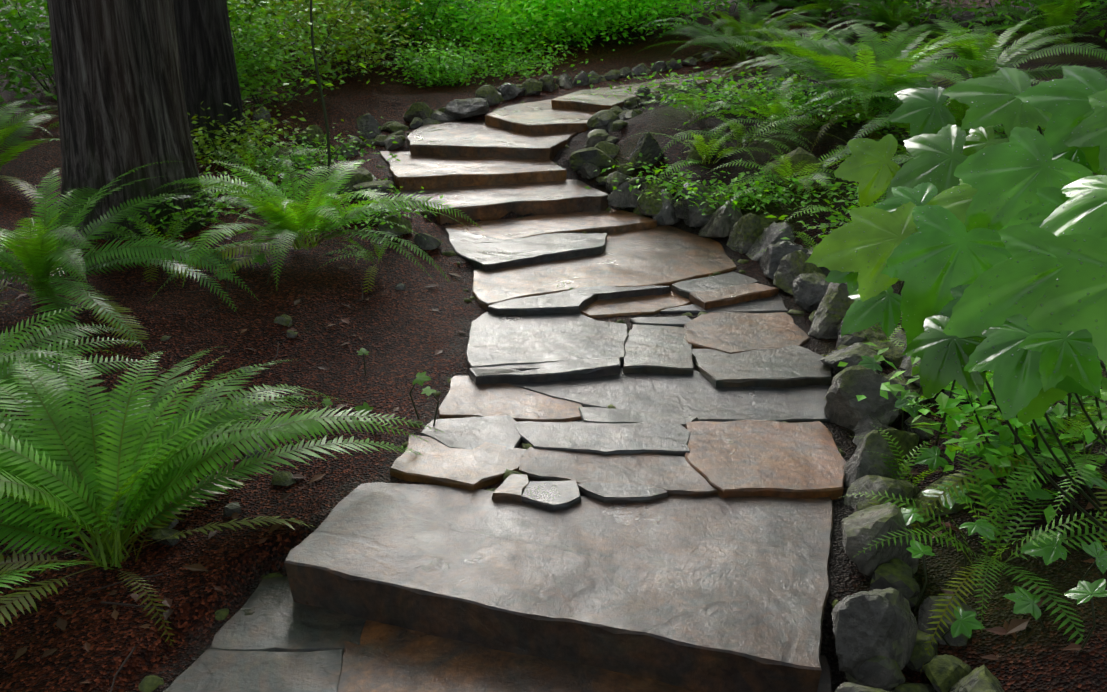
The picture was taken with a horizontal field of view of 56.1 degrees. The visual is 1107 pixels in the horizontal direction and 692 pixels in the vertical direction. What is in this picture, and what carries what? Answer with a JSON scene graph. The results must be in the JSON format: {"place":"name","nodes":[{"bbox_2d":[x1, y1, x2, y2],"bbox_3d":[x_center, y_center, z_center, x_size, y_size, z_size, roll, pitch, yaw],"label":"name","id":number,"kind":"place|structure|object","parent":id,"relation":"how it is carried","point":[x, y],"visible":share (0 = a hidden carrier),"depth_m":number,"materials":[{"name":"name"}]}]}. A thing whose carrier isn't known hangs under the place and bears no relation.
{"place":"outdoors","nodes":[
{"label":"outdoors","id":0,"kind":"place"},
{"bbox_2d":[163,57,845,691],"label":"flagstone path","id":1,"kind":"structure","parent":0,"point":[665,525],"depth_m":2.75,"materials":[{"name":"grey stone"}]},
{"bbox_2d":[0,0,1106,691],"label":"forest floor","id":2,"kind":"structure","parent":0,"point":[402,346],"depth_m":3.67,"materials":[{"name":"soil"}]},
{"bbox_2d":[0,0,48,32],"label":"understory shrub","id":3,"kind":"object","parent":2,"relation":"on","point":[22,15],"depth_m":9.14,"materials":[{"name":"green plant"}]},
{"bbox_2d":[0,0,56,115],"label":"understory shrub","id":4,"kind":"object","parent":2,"relation":"on","point":[11,14],"depth_m":6.57,"materials":[{"name":"green plant"}]},
{"bbox_2d":[0,100,59,206],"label":"sword fern","id":5,"kind":"object","parent":2,"relation":"on","point":[6,117],"visible":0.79,"depth_m":5.19,"materials":[{"name":"green plant"}]},
{"bbox_2d":[0,305,165,431],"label":"sword fern","id":6,"kind":"object","parent":2,"relation":"on","point":[40,354],"visible":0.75,"depth_m":2.96,"materials":[{"name":"green plant"}]},
{"bbox_2d":[0,498,180,646],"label":"dead fern skirt","id":7,"kind":"object","parent":2,"relation":"on","point":[146,591],"visible":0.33,"depth_m":2.47,"materials":[{"name":"green plant"}]},
{"bbox_2d":[0,161,258,389],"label":"sword fern","id":8,"kind":"object","parent":2,"relation":"on","point":[35,256],"visible":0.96,"depth_m":3.87,"materials":[{"name":"green plant"}]},
{"bbox_2d":[47,0,213,239],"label":"tree trunk","id":9,"kind":"object","parent":2,"relation":"on","point":[121,104],"visible":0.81,"depth_m":4.49,"materials":[{"name":"brown plant"}]},
{"bbox_2d":[79,206,224,285],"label":"sword fern","id":10,"kind":"object","parent":2,"relation":"on","point":[143,225],"visible":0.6,"depth_m":4.37,"materials":[{"name":"green plant"}]},
{"bbox_2d":[89,181,296,236],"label":"understory shrub","id":11,"kind":"object","parent":2,"relation":"on","point":[217,204],"depth_m":4.69,"materials":[{"name":"green plant"}]},
{"bbox_2d":[173,0,248,157],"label":"tree trunk","id":12,"kind":"object","parent":2,"relation":"on","point":[207,60],"visible":0.5,"depth_m":5.72,"materials":[{"name":"brown wood"}]},
{"bbox_2d":[0,346,444,634],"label":"fern","id":13,"kind":"object","parent":2,"relation":"on","point":[62,481],"visible":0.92,"depth_m":2.60,"materials":[{"name":"green plant"}]},
{"bbox_2d":[187,91,348,174],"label":"understory shrub","id":14,"kind":"object","parent":2,"relation":"on","point":[246,135],"depth_m":5.70,"materials":[{"name":"green plant"}]},
{"bbox_2d":[227,0,317,53],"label":"understory shrub","id":15,"kind":"object","parent":2,"relation":"on","point":[254,8],"depth_m":8.57,"materials":[{"name":"green plant"}]},
{"bbox_2d":[198,157,348,213],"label":"understory shrub","id":16,"kind":"object","parent":2,"relation":"on","point":[274,179],"depth_m":5.12,"materials":[{"name":"green plant"}]},
{"bbox_2d":[212,138,336,187],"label":"sword fern","id":17,"kind":"object","parent":2,"relation":"on","point":[264,156],"visible":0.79,"depth_m":5.39,"materials":[{"name":"green plant"}]},
{"bbox_2d":[196,117,399,184],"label":"understory shrub","id":18,"kind":"object","parent":2,"relation":"on","point":[305,161],"depth_m":5.56,"materials":[{"name":"green plant"}]},
{"bbox_2d":[226,0,393,53],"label":"understory shrub","id":19,"kind":"object","parent":2,"relation":"on","point":[274,3],"depth_m":8.54,"materials":[{"name":"green plant"}]},
{"bbox_2d":[259,0,366,183],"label":"sapling","id":20,"kind":"object","parent":2,"relation":"on","point":[322,100],"depth_m":5.04,"materials":[{"name":"brown plant"}]},
{"bbox_2d":[149,156,479,301],"bbox_3d":[-1.052,-0.406,4.434,1.463,0.745,1.260,-16,27,-34],"label":"sword fern by path","id":21,"kind":"object","parent":2,"relation":"on","point":[288,218],"visible":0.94,"depth_m":4.37,"materials":[{"name":"green plant"}]},
{"bbox_2d":[213,253,436,418],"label":"seedling leaves","id":22,"kind":"object","parent":2,"relation":"on","point":[421,378],"visible":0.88,"depth_m":3.11,"materials":[{"name":"green plant"}]},
{"bbox_2d":[227,0,441,111],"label":"understory shrub","id":23,"kind":"object","parent":2,"relation":"on","point":[252,65],"depth_m":6.74,"materials":[{"name":"green plant"}]},
{"bbox_2d":[233,0,447,88],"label":"understory shrub","id":24,"kind":"object","parent":2,"relation":"on","point":[350,38],"depth_m":7.62,"materials":[{"name":"green plant"}]},
{"bbox_2d":[318,235,387,292],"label":"sword fern","id":25,"kind":"object","parent":2,"relation":"on","point":[363,251],"visible":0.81,"depth_m":4.22,"materials":[{"name":"green plant"}]},
{"bbox_2d":[282,177,442,239],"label":"understory shrub","id":26,"kind":"object","parent":2,"relation":"on","point":[357,221],"depth_m":4.75,"materials":[{"name":"green plant"}]},
{"bbox_2d":[255,0,475,34],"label":"understory shrub","id":27,"kind":"object","parent":2,"relation":"on","point":[348,5],"depth_m":9.69,"materials":[{"name":"green plant"}]},
{"bbox_2d":[297,0,510,36],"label":"understory shrub","id":28,"kind":"object","parent":2,"relation":"on","point":[381,12],"depth_m":9.91,"materials":[{"name":"green plant"}]},
{"bbox_2d":[269,0,547,57],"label":"understory shrub","id":29,"kind":"object","parent":2,"relation":"on","point":[426,24],"depth_m":8.56,"materials":[{"name":"green plant"}]},
{"bbox_2d":[365,46,498,82],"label":"shrub","id":30,"kind":"object","parent":2,"relation":"on","point":[413,58],"visible":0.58,"depth_m":7.58,"materials":[{"name":"green plant"}]},
{"bbox_2d":[366,26,515,87],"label":"understory shrub","id":31,"kind":"object","parent":2,"relation":"on","point":[434,76],"depth_m":7.45,"materials":[{"name":"green plant"}]},
{"bbox_2d":[404,0,510,20],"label":"understory shrub","id":32,"kind":"object","parent":2,"relation":"on","point":[461,6],"depth_m":10.80,"materials":[{"name":"green plant"}]},
{"bbox_2d":[92,168,856,691],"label":"fallen twigs","id":33,"kind":"object","parent":2,"relation":"on","point":[274,426],"visible":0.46,"depth_m":2.52,"materials":[{"name":"brown wood"}]},
{"bbox_2d":[355,31,614,83],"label":"understory shrub","id":34,"kind":"object","parent":2,"relation":"on","point":[494,56],"depth_m":8.06,"materials":[{"name":"green plant"}]},
{"bbox_2d":[138,75,844,691],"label":"small plants","id":35,"kind":"object","parent":2,"relation":"on","point":[150,683],"visible":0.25,"depth_m":3.01,"materials":[{"name":"green plant"}]},
{"bbox_2d":[369,0,702,58],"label":"understory shrub","id":36,"kind":"object","parent":2,"relation":"on","point":[504,7],"depth_m":8.75,"materials":[{"name":"green plant"}]},
{"bbox_2d":[480,23,599,51],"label":"sword fern","id":37,"kind":"object","parent":2,"relation":"on","point":[541,34],"visible":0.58,"depth_m":8.96,"materials":[{"name":"green plant"}]},
{"bbox_2d":[0,133,1105,691],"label":"dead leaf litter","id":38,"kind":"object","parent":2,"relation":"on","point":[1014,625],"visible":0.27,"depth_m":2.54,"materials":[{"name":"brown plant"}]},
{"bbox_2d":[466,0,671,48],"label":"understory shrub","id":39,"kind":"object","parent":2,"relation":"on","point":[593,12],"depth_m":9.25,"materials":[{"name":"green plant"}]},
{"bbox_2d":[487,0,656,35],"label":"understory shrub","id":40,"kind":"object","parent":2,"relation":"on","point":[654,11],"depth_m":9.38,"materials":[{"name":"green plant"}]},
{"bbox_2d":[148,51,1004,691],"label":"border rocks","id":41,"kind":"object","parent":2,"relation":"on","point":[880,637],"visible":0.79,"depth_m":3.24,"materials":[{"name":"grey stone"}]},
{"bbox_2d":[481,0,709,25],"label":"understory shrub","id":42,"kind":"object","parent":2,"relation":"on","point":[661,15],"visible":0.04,"depth_m":10.64,"materials":[{"name":"green plant"}]},
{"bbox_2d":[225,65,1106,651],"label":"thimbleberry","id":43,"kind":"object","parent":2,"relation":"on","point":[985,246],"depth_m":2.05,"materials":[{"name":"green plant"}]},
{"bbox_2d":[557,0,779,39],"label":"understory shrub","id":44,"kind":"object","parent":2,"relation":"on","point":[638,19],"depth_m":9.55,"materials":[{"name":"green plant"}]},
{"bbox_2d":[636,86,733,117],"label":"shrub","id":45,"kind":"object","parent":2,"relation":"on","point":[691,99],"visible":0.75,"depth_m":5.63,"materials":[{"name":"green plant"}]},
{"bbox_2d":[631,0,771,19],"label":"understory shrub","id":46,"kind":"object","parent":2,"relation":"on","point":[770,1],"visible":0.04,"depth_m":10.94,"materials":[{"name":"green plant"}]},
{"bbox_2d":[629,124,777,186],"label":"sword fern","id":47,"kind":"object","parent":2,"relation":"on","point":[704,146],"visible":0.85,"depth_m":5.15,"materials":[{"name":"green plant"}]},
{"bbox_2d":[585,153,857,219],"bbox_3d":[0.832,-0.762,4.902,1.394,0.233,1.031,12,25,28],"label":"understory shrub","id":48,"kind":"object","parent":2,"relation":"on","point":[780,189],"depth_m":4.84,"materials":[{"name":"green plant"}]},
{"bbox_2d":[696,44,782,68],"bbox_3d":[1.452,-2.165,8.210,1.054,0.386,1.071,0,22,1],"label":"dead fern skirt","id":49,"kind":"object","parent":2,"relation":"on","point":[732,57],"visible":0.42,"depth_m":8.15,"materials":[{"name":"green plant"}]},
{"bbox_2d":[656,106,831,161],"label":"sword fern","id":50,"kind":"object","parent":2,"relation":"on","point":[794,119],"visible":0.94,"depth_m":5.25,"materials":[{"name":"green plant"}]},
{"bbox_2d":[717,186,770,213],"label":"shrub","id":51,"kind":"object","parent":2,"relation":"on","point":[753,201],"visible":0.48,"depth_m":4.85,"materials":[{"name":"green plant"}]},
{"bbox_2d":[634,0,858,62],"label":"sword fern","id":52,"kind":"object","parent":2,"relation":"on","point":[733,31],"visible":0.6,"depth_m":8.17,"materials":[{"name":"green plant"}]},
{"bbox_2d":[695,0,814,12],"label":"understory shrub","id":53,"kind":"object","parent":2,"relation":"on","point":[725,1],"depth_m":11.60,"materials":[{"name":"green plant"}]},
{"bbox_2d":[577,56,956,125],"bbox_3d":[1.129,-1.379,5.650,2.000,0.312,1.842,0,22,1],"label":"understory shrub","id":54,"kind":"object","parent":2,"relation":"on","point":[724,91],"depth_m":5.71,"materials":[{"name":"green plant"}]},
{"bbox_2d":[748,0,806,2],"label":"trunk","id":55,"kind":"object","parent":2,"relation":"on","point":[771,0],"depth_m":12.37,"materials":[{"name":"brown wood"}]},
{"bbox_2d":[708,138,850,211],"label":"sword fern","id":56,"kind":"object","parent":2,"relation":"on","point":[804,179],"visible":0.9,"depth_m":4.76,"materials":[{"name":"green plant"}]},
{"bbox_2d":[684,73,885,147],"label":"sword fern","id":57,"kind":"object","parent":2,"relation":"on","point":[779,107],"visible":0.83,"depth_m":5.35,"materials":[{"name":"green plant"}]},
{"bbox_2d":[754,231,816,254],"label":"sword fern","id":58,"kind":"object","parent":2,"relation":"on","point":[808,241],"visible":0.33,"depth_m":4.35,"materials":[{"name":"green plant"}]},
{"bbox_2d":[761,0,811,5],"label":"understory shrub","id":59,"kind":"object","parent":2,"relation":"on","point":[800,2],"depth_m":11.71,"materials":[{"name":"green plant"}]},
{"bbox_2d":[671,17,931,106],"bbox_3d":[1.635,-1.663,6.356,1.429,0.680,1.556,18,28,37],"label":"sword fern","id":60,"kind":"object","parent":2,"relation":"on","point":[775,72],"visible":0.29,"depth_m":6.28,"materials":[{"name":"green plant"}]},
{"bbox_2d":[724,0,891,28],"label":"sword fern","id":61,"kind":"object","parent":2,"relation":"on","point":[797,4],"visible":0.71,"depth_m":10.34,"materials":[{"name":"green plant"}]},
{"bbox_2d":[801,221,849,243],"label":"sword fern","id":62,"kind":"object","parent":2,"relation":"on","point":[827,224],"visible":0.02,"depth_m":3.92,"materials":[{"name":"green plant"}]},
{"bbox_2d":[766,158,889,238],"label":"understory shrub","id":63,"kind":"object","parent":2,"relation":"on","point":[832,218],"depth_m":4.40,"materials":[{"name":"green plant"}]},
{"bbox_2d":[779,190,886,225],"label":"sword fern","id":64,"kind":"object","parent":2,"relation":"on","point":[829,208],"visible":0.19,"depth_m":4.24,"materials":[{"name":"green plant"}]},
{"bbox_2d":[788,100,883,150],"bbox_3d":[1.528,-1.119,5.459,0.798,0.309,0.819,18,28,38],"label":"dead fern skirt","id":65,"kind":"object","parent":2,"relation":"on","point":[869,135],"visible":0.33,"depth_m":5.26,"materials":[{"name":"plant"}]},
{"bbox_2d":[785,145,909,194],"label":"sword fern","id":66,"kind":"object","parent":2,"relation":"on","point":[819,169],"visible":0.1,"depth_m":4.81,"materials":[{"name":"green plant"}]},
{"bbox_2d":[825,312,903,355],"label":"sword fern","id":67,"kind":"object","parent":2,"relation":"on","point":[895,329],"visible":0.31,"depth_m":3.47,"materials":[{"name":"green plant"}]},
{"bbox_2d":[704,20,1031,137],"bbox_3d":[1.683,-1.262,5.466,1.887,0.859,1.701,15,27,33],"label":"sword fern","id":68,"kind":"object","parent":2,"relation":"on","point":[840,65],"visible":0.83,"depth_m":5.45,"materials":[{"name":"green plant"}]},
{"bbox_2d":[768,0,1006,30],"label":"understory shrub","id":69,"kind":"object","parent":2,"relation":"on","point":[889,2],"depth_m":9.96,"materials":[{"name":"green plant"}]},
{"bbox_2d":[741,74,1044,140],"bbox_3d":[1.979,-1.259,5.440,2.284,0.318,1.725,14,26,32],"label":"understory shrub","id":70,"kind":"object","parent":2,"relation":"on","point":[909,133],"visible":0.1,"depth_m":5.27,"materials":[{"name":"green plant"}]},
{"bbox_2d":[821,0,979,42],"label":"sword fern","id":71,"kind":"object","parent":2,"relation":"on","point":[893,22],"visible":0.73,"depth_m":9.01,"materials":[{"name":"green plant"}]},
{"bbox_2d":[850,425,969,507],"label":"sword fern","id":72,"kind":"object","parent":2,"relation":"on","point":[907,464],"visible":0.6,"depth_m":2.75,"materials":[{"name":"green plant"}]},
{"bbox_2d":[784,64,1046,189],"bbox_3d":[1.927,-0.980,5.058,1.538,0.742,1.506,0,22,1],"label":"sword fern","id":73,"kind":"object","parent":2,"relation":"on","point":[960,111],"visible":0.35,"depth_m":4.94,"materials":[{"name":"green plant"}]},
{"bbox_2d":[829,103,1003,201],"bbox_3d":[1.788,-0.836,4.866,0.956,0.503,1.117,0,22,1],"label":"sword fern","id":74,"kind":"object","parent":2,"relation":"on","point":[904,125],"visible":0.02,"depth_m":4.74,"materials":[{"name":"green plant"}]},
{"bbox_2d":[839,0,1016,17],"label":"understory shrub","id":75,"kind":"object","parent":2,"relation":"on","point":[936,10],"depth_m":10.64,"materials":[{"name":"green plant"}]},
{"bbox_2d":[838,342,1106,523],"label":"understory shrub","id":76,"kind":"object","parent":2,"relation":"on","point":[946,403],"depth_m":2.58,"materials":[{"name":"green plant"}]},
{"bbox_2d":[842,435,1106,670],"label":"sword fern","id":77,"kind":"object","parent":2,"relation":"on","point":[1052,604],"visible":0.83,"depth_m":2.31,"materials":[{"name":"green plant"}]},
{"bbox_2d":[854,12,1106,85],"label":"sword fern","id":78,"kind":"object","parent":2,"relation":"on","point":[973,50],"visible":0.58,"depth_m":5.61,"materials":[{"name":"green plant"}]},
{"bbox_2d":[875,0,1106,41],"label":"understory shrub","id":79,"kind":"object","parent":2,"relation":"on","point":[1021,3],"depth_m":7.87,"materials":[{"name":"green plant"}]},
{"bbox_2d":[891,131,1094,172],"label":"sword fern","id":80,"kind":"object","parent":2,"relation":"on","point":[904,159],"depth_m":4.23,"materials":[{"name":"green plant"}]},
{"bbox_2d":[895,393,1106,549],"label":"sword fern","id":81,"kind":"object","parent":2,"relation":"on","point":[1080,423],"visible":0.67,"depth_m":2.49,"materials":[{"name":"green plant"}]},
{"bbox_2d":[934,0,1106,44],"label":"sword fern","id":82,"kind":"object","parent":2,"relation":"on","point":[1060,9],"visible":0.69,"depth_m":7.13,"materials":[{"name":"green plant"}]},
{"bbox_2d":[995,124,1097,174],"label":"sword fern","id":83,"kind":"object","parent":2,"relation":"on","point":[1038,131],"visible":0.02,"depth_m":4.83,"materials":[{"name":"green plant"}]},
{"bbox_2d":[1028,0,1105,11],"bbox_3d":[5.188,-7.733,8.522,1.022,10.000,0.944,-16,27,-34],"label":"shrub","id":84,"kind":"object","parent":2,"relation":"on","point":[1036,5],"visible":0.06,"depth_m":10.03,"materials":[{"name":"green plant"}]},
{"bbox_2d":[1063,0,1101,8],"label":"understory shrub","id":85,"kind":"object","parent":2,"relation":"on","point":[1088,1],"depth_m":9.67,"materials":[{"name":"green plant"}]}
]}

